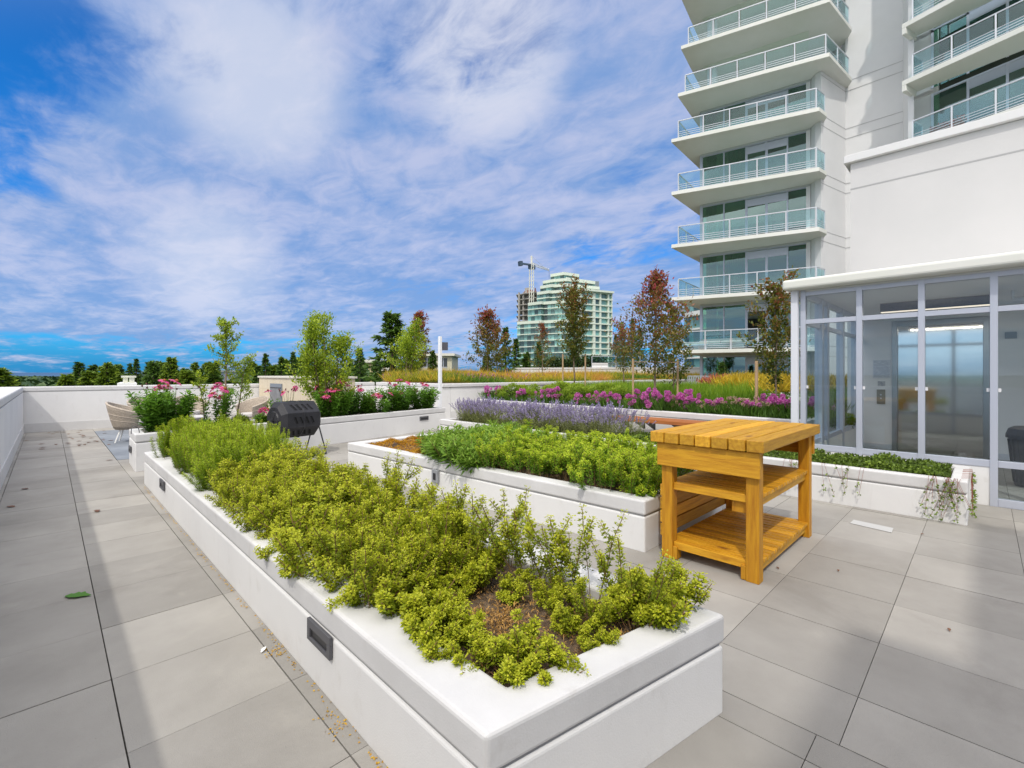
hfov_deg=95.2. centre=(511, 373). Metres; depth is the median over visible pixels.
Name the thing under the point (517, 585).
oregano plant
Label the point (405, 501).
oregano plant
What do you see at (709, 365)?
window
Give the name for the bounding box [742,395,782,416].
allium clump
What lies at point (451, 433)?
tarragon plant
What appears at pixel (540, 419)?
lavender plant
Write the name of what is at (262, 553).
oregano plant
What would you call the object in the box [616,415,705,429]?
bench
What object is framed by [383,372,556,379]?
meadow flowers
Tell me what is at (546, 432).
marjoram plant
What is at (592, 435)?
marjoram plant
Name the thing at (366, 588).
oregano plant
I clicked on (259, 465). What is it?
oregano plant
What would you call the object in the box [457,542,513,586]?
oregano plant
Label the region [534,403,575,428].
lavender plant
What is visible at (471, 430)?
tarragon plant
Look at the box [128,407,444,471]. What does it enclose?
raised planter
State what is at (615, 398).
allium clump
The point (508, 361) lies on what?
conifer tree
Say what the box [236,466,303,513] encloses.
oregano plant
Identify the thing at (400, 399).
coneflower plant
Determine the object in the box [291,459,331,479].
oregano plant
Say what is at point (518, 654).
oregano plant
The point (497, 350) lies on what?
sapling
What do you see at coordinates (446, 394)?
parapet wall
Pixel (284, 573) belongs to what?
oregano plant
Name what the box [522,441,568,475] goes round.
marjoram plant
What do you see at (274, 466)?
oregano plant
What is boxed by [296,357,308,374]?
conifer tree
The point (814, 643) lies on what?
pavement
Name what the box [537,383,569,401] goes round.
leafy shrub
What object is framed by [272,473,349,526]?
oregano plant
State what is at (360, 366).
conifer tree
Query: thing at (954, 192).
lift shaft block
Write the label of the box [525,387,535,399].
leafy shrub
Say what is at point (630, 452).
marjoram plant
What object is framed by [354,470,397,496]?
oregano plant
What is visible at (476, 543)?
oregano plant
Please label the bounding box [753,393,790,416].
allium clump
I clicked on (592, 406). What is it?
lavender plant
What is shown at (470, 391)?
parapet wall
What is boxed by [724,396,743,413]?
allium clump
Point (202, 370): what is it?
conifer tree
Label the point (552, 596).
oregano plant
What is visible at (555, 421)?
lavender plant
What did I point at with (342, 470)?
oregano plant
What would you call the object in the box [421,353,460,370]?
building
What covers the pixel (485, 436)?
tarragon plant
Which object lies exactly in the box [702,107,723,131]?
window
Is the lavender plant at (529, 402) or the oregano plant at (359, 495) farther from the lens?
the lavender plant at (529, 402)
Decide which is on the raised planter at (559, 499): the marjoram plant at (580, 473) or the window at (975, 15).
the marjoram plant at (580, 473)
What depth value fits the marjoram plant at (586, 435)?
5.67 m
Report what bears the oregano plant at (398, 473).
on the raised planter at (646, 695)
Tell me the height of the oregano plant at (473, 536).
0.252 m
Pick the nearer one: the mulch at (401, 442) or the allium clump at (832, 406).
the mulch at (401, 442)
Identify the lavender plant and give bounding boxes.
[449,398,484,420]
[451,397,480,421]
[456,399,485,421]
[461,401,494,423]
[462,395,504,419]
[474,397,510,421]
[475,402,502,423]
[485,400,525,425]
[494,402,519,420]
[498,399,535,420]
[501,399,536,426]
[504,403,543,428]
[515,401,545,423]
[522,401,560,429]
[525,397,566,428]
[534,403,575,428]
[541,405,581,431]
[553,407,592,433]
[557,399,597,430]
[564,402,605,432]
[564,404,615,435]
[572,400,627,435]
[594,409,631,437]
[609,404,656,434]
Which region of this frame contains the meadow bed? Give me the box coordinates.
[381,379,643,383]
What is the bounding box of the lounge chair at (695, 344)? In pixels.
[681,339,707,349]
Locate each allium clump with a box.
[478,385,491,398]
[490,385,501,396]
[512,388,530,401]
[530,389,545,401]
[535,388,558,402]
[541,386,568,399]
[570,392,586,404]
[583,390,602,405]
[591,392,610,406]
[609,393,627,406]
[621,389,654,409]
[637,390,674,410]
[641,387,663,409]
[664,392,686,411]
[669,393,687,411]
[676,389,702,403]
[678,395,704,412]
[689,398,719,413]
[710,397,738,414]
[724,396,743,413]
[725,398,771,416]
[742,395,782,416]
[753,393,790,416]
[764,393,809,414]
[776,394,813,412]
[807,396,855,418]
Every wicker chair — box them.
[105,402,144,442]
[126,397,146,406]
[173,395,207,414]
[235,396,268,419]
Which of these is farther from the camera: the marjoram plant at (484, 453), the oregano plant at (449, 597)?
the marjoram plant at (484, 453)
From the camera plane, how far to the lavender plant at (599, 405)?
8.06 m
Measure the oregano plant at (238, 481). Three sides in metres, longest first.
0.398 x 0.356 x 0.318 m
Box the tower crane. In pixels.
[518,256,548,302]
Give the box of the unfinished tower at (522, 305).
[516,288,536,327]
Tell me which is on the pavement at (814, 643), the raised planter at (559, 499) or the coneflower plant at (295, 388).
the raised planter at (559, 499)
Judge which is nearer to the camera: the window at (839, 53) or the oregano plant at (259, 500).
the oregano plant at (259, 500)
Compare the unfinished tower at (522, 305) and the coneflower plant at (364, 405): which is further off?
the unfinished tower at (522, 305)
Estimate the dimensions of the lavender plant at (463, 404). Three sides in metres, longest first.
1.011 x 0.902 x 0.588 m
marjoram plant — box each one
[462,431,503,465]
[475,438,515,469]
[479,427,520,439]
[489,434,528,472]
[491,436,530,469]
[496,430,524,466]
[501,419,532,432]
[506,433,550,471]
[508,441,552,474]
[513,433,536,467]
[515,425,549,438]
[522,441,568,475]
[526,432,556,444]
[526,435,572,471]
[531,447,561,478]
[534,432,585,448]
[536,424,562,436]
[539,433,583,442]
[543,443,569,479]
[550,442,591,482]
[552,435,586,451]
[558,429,601,447]
[560,436,605,484]
[565,430,595,444]
[567,440,625,489]
[573,433,615,453]
[576,432,606,443]
[580,445,620,481]
[581,437,628,487]
[589,428,629,447]
[591,433,628,454]
[592,434,634,454]
[595,446,642,491]
[596,431,631,446]
[597,433,643,473]
[600,445,656,489]
[612,437,653,460]
[615,460,661,494]
[617,482,659,497]
[619,446,660,476]
[621,449,661,486]
[631,436,656,454]
[634,447,683,485]
[635,444,691,475]
[653,442,695,473]
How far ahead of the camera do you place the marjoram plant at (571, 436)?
5.59 m
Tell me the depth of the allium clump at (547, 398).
13.35 m
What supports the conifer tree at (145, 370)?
on the ground
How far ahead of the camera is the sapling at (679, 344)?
14.45 m
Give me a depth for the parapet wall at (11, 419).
7.60 m
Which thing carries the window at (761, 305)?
in the apartment tower at (789, 105)
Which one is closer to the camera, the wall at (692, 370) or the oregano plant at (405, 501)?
the oregano plant at (405, 501)
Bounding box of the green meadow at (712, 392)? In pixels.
[573,378,846,409]
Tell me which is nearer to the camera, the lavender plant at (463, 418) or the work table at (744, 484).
the work table at (744, 484)
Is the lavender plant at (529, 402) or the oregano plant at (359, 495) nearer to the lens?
the oregano plant at (359, 495)
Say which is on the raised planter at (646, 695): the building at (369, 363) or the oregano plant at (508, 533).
the oregano plant at (508, 533)
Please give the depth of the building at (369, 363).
80.00 m
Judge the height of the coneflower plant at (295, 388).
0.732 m
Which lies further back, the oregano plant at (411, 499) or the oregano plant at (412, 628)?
the oregano plant at (411, 499)
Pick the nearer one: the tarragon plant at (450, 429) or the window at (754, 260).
the tarragon plant at (450, 429)
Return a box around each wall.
[0,387,23,489]
[23,382,375,432]
[376,382,451,418]
[446,379,697,417]
[513,367,699,374]
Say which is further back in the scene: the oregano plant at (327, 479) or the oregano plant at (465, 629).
the oregano plant at (327, 479)
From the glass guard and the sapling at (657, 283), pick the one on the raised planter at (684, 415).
the sapling at (657, 283)
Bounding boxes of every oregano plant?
[204,473,249,508]
[205,466,248,495]
[210,462,254,491]
[211,461,273,500]
[219,448,281,479]
[219,476,282,518]
[221,468,291,520]
[223,474,282,505]
[225,444,278,482]
[227,473,252,497]
[228,491,314,534]
[230,472,281,507]
[234,478,290,529]
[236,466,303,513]
[248,470,334,538]
[250,473,277,510]
[251,444,312,475]
[251,461,287,481]
[253,510,312,560]
[254,493,313,539]
[263,445,300,475]
[265,449,330,484]
[267,505,366,579]
[269,491,384,579]
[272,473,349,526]
[274,439,329,471]
[276,476,303,499]
[279,465,303,485]
[280,438,327,462]
[285,471,392,548]
[285,503,377,552]
[286,476,346,527]
[289,455,353,488]
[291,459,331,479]
[299,461,356,489]
[307,496,404,537]
[307,523,409,613]
[311,523,347,558]
[327,480,388,527]
[329,461,384,490]
[329,474,364,510]
[330,518,414,562]
[332,463,368,480]
[341,527,397,583]
[347,471,421,523]
[348,539,437,610]
[353,499,415,554]
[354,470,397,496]
[355,570,460,618]
[358,527,449,592]
[363,474,389,497]
[366,485,418,520]
[371,489,422,521]
[374,489,467,548]
[376,498,460,569]
[380,449,423,494]
[380,496,435,533]
[387,473,465,519]
[395,584,472,643]
[395,588,460,623]
[398,533,474,587]
[400,524,482,571]
[406,478,469,527]
[413,543,482,588]
[414,600,487,659]
[415,506,484,547]
[419,613,503,668]
[421,487,487,549]
[434,523,485,567]
[435,522,486,552]
[440,510,504,568]
[442,549,496,595]
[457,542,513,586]
[460,631,548,687]
[462,501,575,579]
[478,485,530,570]
[485,608,590,685]
[495,565,544,605]
[512,522,595,587]
[520,503,628,606]
[530,572,587,613]
[549,594,612,636]
[551,557,611,623]
[575,622,621,652]
[586,532,676,621]
[587,586,680,629]
[596,565,708,629]
[611,563,680,613]
[648,558,714,610]
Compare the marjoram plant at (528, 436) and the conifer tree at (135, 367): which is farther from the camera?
the conifer tree at (135, 367)
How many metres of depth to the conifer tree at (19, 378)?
70.35 m
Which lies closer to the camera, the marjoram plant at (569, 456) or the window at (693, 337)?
the marjoram plant at (569, 456)
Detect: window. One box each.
[423,358,429,366]
[442,358,446,366]
[582,349,591,353]
[583,305,591,309]
[601,337,606,341]
[684,306,717,366]
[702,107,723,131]
[702,151,723,185]
[702,203,723,240]
[702,254,723,294]
[702,305,723,338]
[702,356,723,377]
[723,101,745,127]
[723,146,745,182]
[723,198,745,237]
[723,251,745,293]
[723,303,744,348]
[723,356,745,373]
[745,95,765,122]
[745,141,765,178]
[745,195,765,235]
[745,248,765,291]
[745,302,765,347]
[745,355,764,372]
[765,88,787,117]
[765,136,787,175]
[765,190,787,232]
[765,245,787,290]
[765,300,787,347]
[765,355,786,373]
[787,83,805,113]
[787,131,805,171]
[787,187,805,230]
[787,243,805,279]
[787,299,799,346]
[787,355,799,374]
[832,52,841,64]
[834,1,841,49]
[931,0,966,32]
[931,13,966,88]
[931,79,966,130]
[967,0,1005,73]
[967,63,1005,121]
[1006,0,1023,56]
[1006,55,1023,109]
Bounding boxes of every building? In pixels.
[221,370,243,381]
[364,360,387,381]
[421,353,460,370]
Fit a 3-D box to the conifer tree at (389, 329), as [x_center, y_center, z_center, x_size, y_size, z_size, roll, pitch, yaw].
[-10.001,17.623,40.669,13.420,46.358,12.986,0,0,31]
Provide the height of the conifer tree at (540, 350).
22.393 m
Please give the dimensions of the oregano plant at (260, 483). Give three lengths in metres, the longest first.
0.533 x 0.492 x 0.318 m
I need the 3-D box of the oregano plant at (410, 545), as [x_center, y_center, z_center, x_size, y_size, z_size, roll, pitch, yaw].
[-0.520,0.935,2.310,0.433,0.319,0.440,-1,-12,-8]
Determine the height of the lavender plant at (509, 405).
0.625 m
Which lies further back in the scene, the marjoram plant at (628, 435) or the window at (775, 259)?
the window at (775, 259)
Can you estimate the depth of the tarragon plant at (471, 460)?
5.18 m
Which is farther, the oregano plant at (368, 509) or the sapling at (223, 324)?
the sapling at (223, 324)
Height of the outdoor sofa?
0.600 m
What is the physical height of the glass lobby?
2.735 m
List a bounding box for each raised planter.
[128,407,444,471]
[144,451,723,767]
[348,433,721,551]
[440,417,969,524]
[478,399,835,433]
[961,469,977,517]
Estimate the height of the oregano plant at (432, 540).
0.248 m
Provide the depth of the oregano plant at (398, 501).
2.91 m
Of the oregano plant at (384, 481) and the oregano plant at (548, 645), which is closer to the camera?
the oregano plant at (548, 645)
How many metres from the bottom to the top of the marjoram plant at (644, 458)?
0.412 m
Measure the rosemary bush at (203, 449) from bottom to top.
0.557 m
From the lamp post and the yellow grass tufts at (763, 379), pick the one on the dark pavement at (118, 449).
the lamp post
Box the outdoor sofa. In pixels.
[698,338,745,348]
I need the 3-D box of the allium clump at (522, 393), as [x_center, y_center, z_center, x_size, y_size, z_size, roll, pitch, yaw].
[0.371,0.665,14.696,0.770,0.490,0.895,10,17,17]
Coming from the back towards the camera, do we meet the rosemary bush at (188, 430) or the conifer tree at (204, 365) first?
the conifer tree at (204, 365)
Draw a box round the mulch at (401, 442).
[370,435,425,453]
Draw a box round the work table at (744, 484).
[651,418,819,584]
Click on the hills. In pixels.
(37, 374)
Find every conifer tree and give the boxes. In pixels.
[0,367,20,386]
[12,375,27,386]
[54,373,79,385]
[68,362,86,384]
[77,370,98,385]
[86,364,98,372]
[91,362,118,385]
[109,371,128,385]
[116,364,128,381]
[125,363,132,375]
[129,358,143,384]
[139,360,162,384]
[142,361,161,384]
[155,361,167,384]
[158,356,184,384]
[175,369,198,384]
[189,362,199,373]
[196,368,205,382]
[200,362,207,370]
[202,361,212,383]
[203,363,221,383]
[205,372,221,383]
[213,361,224,383]
[245,361,257,378]
[250,365,260,383]
[257,353,273,383]
[266,364,278,375]
[274,356,287,375]
[282,358,289,375]
[287,351,297,375]
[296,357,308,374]
[349,362,365,380]
[351,348,369,381]
[357,310,412,385]
[368,360,382,384]
[426,349,437,371]
[480,355,491,371]
[493,326,519,372]
[510,338,521,372]
[519,350,531,367]
[532,341,544,367]
[607,334,618,366]
[609,322,627,366]
[624,318,646,364]
[633,327,647,366]
[717,361,726,374]
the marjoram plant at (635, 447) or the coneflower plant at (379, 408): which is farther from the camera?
the coneflower plant at (379, 408)
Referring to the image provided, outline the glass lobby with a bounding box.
[783,251,1023,509]
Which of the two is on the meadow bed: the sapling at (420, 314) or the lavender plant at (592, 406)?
the sapling at (420, 314)
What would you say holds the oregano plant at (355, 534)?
on the raised planter at (646, 695)
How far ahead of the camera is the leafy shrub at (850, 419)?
8.75 m
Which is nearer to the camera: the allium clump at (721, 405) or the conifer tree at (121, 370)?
the allium clump at (721, 405)
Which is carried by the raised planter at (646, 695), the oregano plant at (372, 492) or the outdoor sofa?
the oregano plant at (372, 492)
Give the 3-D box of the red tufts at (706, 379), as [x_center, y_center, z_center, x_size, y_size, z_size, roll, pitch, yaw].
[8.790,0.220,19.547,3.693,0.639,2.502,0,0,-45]
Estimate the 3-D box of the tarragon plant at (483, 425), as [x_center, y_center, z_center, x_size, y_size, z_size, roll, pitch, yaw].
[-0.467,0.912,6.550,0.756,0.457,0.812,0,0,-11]
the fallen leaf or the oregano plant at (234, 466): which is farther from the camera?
the oregano plant at (234, 466)
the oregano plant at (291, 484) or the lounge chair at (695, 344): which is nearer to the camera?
the oregano plant at (291, 484)
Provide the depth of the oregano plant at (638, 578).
2.00 m
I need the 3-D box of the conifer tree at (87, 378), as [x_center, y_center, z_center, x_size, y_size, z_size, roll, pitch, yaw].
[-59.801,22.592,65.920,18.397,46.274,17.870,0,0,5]
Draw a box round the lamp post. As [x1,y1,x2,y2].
[438,336,447,406]
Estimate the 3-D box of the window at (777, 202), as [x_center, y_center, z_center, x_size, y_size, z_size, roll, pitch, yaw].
[14.659,-8.693,25.944,1.077,2.695,0.082,0,0,34]
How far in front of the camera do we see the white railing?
21.73 m
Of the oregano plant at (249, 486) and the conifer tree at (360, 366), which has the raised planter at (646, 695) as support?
the oregano plant at (249, 486)
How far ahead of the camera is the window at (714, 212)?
27.78 m
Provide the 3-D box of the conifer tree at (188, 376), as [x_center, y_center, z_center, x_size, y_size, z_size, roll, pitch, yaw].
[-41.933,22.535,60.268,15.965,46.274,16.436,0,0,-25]
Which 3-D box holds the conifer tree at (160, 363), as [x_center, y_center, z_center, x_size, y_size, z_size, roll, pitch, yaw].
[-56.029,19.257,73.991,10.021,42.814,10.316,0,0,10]
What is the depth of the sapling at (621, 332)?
20.96 m
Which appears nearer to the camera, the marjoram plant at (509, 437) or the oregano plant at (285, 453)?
the oregano plant at (285, 453)
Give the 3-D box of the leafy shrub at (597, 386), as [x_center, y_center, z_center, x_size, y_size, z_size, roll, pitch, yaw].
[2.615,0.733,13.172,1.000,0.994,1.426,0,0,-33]
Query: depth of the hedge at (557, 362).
43.13 m
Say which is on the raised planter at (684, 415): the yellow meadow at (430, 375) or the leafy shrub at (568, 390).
the leafy shrub at (568, 390)
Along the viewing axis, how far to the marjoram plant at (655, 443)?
4.86 m
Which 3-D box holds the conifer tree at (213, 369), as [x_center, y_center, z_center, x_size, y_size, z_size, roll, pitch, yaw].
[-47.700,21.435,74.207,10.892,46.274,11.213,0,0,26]
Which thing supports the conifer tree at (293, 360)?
on the ground
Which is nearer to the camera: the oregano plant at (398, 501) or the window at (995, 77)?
the oregano plant at (398, 501)
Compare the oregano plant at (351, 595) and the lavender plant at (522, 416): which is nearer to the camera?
the oregano plant at (351, 595)
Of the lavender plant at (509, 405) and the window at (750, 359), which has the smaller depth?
the lavender plant at (509, 405)
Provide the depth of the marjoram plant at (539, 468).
4.74 m
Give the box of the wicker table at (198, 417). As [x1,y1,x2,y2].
[189,415,208,420]
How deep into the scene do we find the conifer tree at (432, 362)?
45.90 m
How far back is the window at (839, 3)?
26.73 m
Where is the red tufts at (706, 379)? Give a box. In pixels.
[696,373,730,383]
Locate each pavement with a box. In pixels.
[0,417,1023,767]
[94,430,129,459]
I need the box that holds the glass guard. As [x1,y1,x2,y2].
[592,356,638,365]
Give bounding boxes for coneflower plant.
[124,379,198,432]
[198,382,237,422]
[254,407,268,422]
[262,385,298,410]
[312,379,355,416]
[342,384,380,414]
[366,393,390,413]
[378,378,417,411]
[409,382,440,409]
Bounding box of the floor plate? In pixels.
[850,520,892,532]
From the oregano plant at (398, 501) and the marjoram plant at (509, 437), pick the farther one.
the marjoram plant at (509, 437)
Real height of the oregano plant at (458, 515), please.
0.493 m
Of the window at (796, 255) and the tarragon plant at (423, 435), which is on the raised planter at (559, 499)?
the tarragon plant at (423, 435)
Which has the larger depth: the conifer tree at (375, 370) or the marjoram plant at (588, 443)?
the conifer tree at (375, 370)
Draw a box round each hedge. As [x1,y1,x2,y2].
[534,356,590,367]
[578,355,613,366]
[711,370,799,375]
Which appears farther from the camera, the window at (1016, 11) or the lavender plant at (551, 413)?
the window at (1016, 11)
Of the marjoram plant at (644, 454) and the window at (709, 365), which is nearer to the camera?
the marjoram plant at (644, 454)
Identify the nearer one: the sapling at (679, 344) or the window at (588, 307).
the sapling at (679, 344)
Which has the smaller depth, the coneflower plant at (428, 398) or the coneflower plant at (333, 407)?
the coneflower plant at (333, 407)
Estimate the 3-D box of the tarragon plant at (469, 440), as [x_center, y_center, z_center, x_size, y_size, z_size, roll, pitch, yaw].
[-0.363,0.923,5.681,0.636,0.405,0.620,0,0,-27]
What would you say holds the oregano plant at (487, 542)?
on the raised planter at (646, 695)
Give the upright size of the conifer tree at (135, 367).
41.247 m
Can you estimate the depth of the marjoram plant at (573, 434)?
5.61 m
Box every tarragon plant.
[414,428,459,453]
[419,433,453,454]
[420,434,463,462]
[424,431,499,468]
[431,429,466,439]
[435,422,469,434]
[442,432,473,440]
[446,437,493,475]
[453,423,492,432]
[461,434,490,463]
[462,425,497,438]
[469,425,504,433]
[470,434,511,467]
[474,427,500,434]
[476,419,527,428]
[484,425,526,436]
[487,420,521,431]
[487,427,528,440]
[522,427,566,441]
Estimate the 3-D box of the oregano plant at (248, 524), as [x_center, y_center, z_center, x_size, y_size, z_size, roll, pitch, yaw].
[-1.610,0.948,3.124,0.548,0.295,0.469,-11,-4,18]
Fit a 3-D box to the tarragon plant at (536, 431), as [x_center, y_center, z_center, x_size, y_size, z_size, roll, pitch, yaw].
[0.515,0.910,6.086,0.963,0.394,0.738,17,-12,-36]
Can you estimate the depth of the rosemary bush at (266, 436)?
5.12 m
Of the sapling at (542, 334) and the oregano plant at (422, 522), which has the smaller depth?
the oregano plant at (422, 522)
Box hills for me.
[9,370,509,376]
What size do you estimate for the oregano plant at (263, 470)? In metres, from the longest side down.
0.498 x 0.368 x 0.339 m
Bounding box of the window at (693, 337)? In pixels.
[684,306,717,366]
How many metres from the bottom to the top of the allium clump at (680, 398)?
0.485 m
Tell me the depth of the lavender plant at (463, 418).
10.49 m
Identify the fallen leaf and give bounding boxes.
[65,591,90,597]
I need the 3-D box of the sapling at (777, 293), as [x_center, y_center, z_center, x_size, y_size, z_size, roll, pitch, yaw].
[5.748,-0.775,10.286,1.329,3.222,1.378,0,0,-45]
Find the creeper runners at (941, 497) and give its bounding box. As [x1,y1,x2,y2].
[919,476,976,522]
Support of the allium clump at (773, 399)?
on the raised planter at (684, 415)
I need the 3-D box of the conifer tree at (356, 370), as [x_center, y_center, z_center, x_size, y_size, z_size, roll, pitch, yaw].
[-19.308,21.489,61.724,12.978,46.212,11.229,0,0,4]
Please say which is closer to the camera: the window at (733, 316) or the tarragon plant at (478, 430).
the tarragon plant at (478, 430)
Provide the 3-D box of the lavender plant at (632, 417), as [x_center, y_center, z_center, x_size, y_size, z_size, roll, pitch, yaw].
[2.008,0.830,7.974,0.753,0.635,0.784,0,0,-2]
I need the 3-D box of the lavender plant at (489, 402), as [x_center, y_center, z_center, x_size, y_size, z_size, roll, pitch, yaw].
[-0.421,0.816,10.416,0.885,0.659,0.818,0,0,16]
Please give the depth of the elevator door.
8.47 m
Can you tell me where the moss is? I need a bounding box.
[144,487,387,767]
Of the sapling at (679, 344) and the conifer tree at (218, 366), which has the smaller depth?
the sapling at (679, 344)
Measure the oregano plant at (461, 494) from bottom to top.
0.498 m
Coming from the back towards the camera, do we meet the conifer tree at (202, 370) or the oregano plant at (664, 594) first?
the conifer tree at (202, 370)
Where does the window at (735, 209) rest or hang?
in the apartment tower at (789, 105)
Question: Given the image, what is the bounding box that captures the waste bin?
[1005,426,1023,486]
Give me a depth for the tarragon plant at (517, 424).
6.72 m
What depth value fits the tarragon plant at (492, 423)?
6.98 m
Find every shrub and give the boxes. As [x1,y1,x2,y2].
[191,418,216,424]
[231,413,249,423]
[495,383,518,400]
[512,383,540,396]
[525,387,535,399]
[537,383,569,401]
[541,381,573,390]
[553,380,580,399]
[559,385,584,402]
[569,383,595,397]
[578,386,593,399]
[580,383,620,398]
[591,382,631,398]
[807,409,846,428]
[829,411,855,427]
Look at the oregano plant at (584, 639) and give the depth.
1.79 m
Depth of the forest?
116.54 m
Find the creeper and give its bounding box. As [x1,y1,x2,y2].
[611,430,952,477]
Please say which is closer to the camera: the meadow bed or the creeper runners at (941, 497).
the creeper runners at (941, 497)
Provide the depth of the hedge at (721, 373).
20.47 m
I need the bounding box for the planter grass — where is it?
[486,393,814,418]
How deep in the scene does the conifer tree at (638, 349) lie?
59.92 m
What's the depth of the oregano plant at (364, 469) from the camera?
4.27 m
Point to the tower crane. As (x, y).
(531, 267)
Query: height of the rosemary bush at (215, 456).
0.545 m
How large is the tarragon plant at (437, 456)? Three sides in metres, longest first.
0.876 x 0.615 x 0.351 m
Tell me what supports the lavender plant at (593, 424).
on the raised planter at (901, 493)
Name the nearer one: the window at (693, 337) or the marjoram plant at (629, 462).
the marjoram plant at (629, 462)
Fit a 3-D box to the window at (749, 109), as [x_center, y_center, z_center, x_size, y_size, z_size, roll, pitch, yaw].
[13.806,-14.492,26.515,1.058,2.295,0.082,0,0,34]
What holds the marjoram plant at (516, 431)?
on the raised planter at (559, 499)
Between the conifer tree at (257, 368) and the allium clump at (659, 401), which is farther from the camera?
the conifer tree at (257, 368)
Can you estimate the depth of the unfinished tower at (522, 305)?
260.26 m
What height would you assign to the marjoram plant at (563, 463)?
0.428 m
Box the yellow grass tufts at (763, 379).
[699,370,846,393]
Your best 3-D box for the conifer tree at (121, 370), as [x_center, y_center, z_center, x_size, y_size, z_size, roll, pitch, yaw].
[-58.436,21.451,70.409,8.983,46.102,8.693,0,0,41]
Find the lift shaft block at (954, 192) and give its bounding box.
[844,107,1023,271]
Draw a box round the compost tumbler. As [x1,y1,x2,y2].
[267,400,326,455]
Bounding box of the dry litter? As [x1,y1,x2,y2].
[395,569,641,673]
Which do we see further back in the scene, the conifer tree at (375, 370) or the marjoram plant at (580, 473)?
the conifer tree at (375, 370)
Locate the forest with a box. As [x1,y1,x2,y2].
[16,370,497,386]
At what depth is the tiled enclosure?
13.64 m
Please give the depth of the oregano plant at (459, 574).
2.33 m
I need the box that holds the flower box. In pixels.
[929,114,966,132]
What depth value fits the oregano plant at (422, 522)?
2.54 m
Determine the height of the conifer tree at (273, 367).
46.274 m
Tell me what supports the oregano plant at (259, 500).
on the raised planter at (646, 695)
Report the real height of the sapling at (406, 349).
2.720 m
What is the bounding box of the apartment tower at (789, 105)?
[657,0,1023,378]
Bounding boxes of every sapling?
[191,370,211,418]
[204,316,244,421]
[221,351,257,413]
[281,309,363,417]
[378,317,431,373]
[410,310,432,371]
[462,304,514,372]
[486,324,507,370]
[528,322,556,370]
[553,274,593,384]
[604,319,641,381]
[610,265,697,394]
[643,300,694,388]
[736,266,810,397]
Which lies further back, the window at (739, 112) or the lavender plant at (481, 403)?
the window at (739, 112)
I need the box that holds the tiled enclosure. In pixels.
[258,376,356,415]
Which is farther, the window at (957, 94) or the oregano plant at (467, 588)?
the window at (957, 94)
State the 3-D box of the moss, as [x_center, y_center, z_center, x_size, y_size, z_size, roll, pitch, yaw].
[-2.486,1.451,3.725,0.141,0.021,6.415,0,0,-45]
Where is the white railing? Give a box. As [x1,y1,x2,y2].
[689,376,707,383]
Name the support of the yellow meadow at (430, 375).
on the meadow bed
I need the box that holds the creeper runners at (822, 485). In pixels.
[783,459,863,496]
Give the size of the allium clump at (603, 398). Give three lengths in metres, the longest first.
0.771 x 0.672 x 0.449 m
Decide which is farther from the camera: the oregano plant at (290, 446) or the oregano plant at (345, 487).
the oregano plant at (290, 446)
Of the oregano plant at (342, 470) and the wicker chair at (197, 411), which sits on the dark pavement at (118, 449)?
the wicker chair at (197, 411)
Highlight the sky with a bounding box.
[0,0,699,372]
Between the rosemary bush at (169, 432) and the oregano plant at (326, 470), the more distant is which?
the rosemary bush at (169, 432)
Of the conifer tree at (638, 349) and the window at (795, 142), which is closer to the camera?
the window at (795, 142)
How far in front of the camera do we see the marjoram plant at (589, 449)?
4.84 m
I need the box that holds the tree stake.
[755,361,757,402]
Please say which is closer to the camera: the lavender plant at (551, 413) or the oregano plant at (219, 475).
the oregano plant at (219, 475)
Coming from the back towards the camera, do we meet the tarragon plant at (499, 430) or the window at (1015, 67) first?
the window at (1015, 67)
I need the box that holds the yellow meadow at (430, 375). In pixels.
[381,366,699,382]
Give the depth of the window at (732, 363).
27.12 m
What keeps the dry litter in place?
on the raised planter at (646, 695)
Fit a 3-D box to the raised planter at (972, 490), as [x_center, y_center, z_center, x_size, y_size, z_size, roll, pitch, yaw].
[4.681,1.233,4.777,0.666,0.442,0.121,0,0,-45]
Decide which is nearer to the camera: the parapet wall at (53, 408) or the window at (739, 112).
the parapet wall at (53, 408)
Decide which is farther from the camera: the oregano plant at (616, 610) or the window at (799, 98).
the window at (799, 98)
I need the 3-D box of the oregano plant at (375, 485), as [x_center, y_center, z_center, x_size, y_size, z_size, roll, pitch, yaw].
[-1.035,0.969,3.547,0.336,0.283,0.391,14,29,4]
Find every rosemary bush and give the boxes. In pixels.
[149,412,208,458]
[158,416,205,453]
[165,425,230,473]
[169,420,216,468]
[174,420,213,455]
[181,438,251,491]
[184,424,254,476]
[189,430,250,478]
[204,410,244,433]
[207,414,263,445]
[207,416,244,426]
[209,410,261,432]
[214,420,259,430]
[222,418,257,433]
[228,428,267,457]
[233,439,277,462]
[236,425,283,441]
[243,419,296,452]
[248,422,296,453]
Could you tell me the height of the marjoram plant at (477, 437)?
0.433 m
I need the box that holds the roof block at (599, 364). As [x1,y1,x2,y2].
[592,363,607,366]
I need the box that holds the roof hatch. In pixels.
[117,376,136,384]
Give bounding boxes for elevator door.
[898,322,982,456]
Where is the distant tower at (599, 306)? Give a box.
[517,272,613,367]
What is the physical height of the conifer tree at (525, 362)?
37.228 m
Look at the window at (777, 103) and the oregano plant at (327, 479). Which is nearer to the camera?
the oregano plant at (327, 479)
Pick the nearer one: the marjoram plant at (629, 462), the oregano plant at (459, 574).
the oregano plant at (459, 574)
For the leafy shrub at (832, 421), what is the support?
on the raised planter at (684, 415)
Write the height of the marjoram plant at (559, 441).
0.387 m
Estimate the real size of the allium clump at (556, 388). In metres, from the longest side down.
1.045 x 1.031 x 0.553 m
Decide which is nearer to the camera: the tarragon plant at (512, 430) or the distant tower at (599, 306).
the tarragon plant at (512, 430)
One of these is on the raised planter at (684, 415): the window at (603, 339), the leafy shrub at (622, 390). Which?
the leafy shrub at (622, 390)

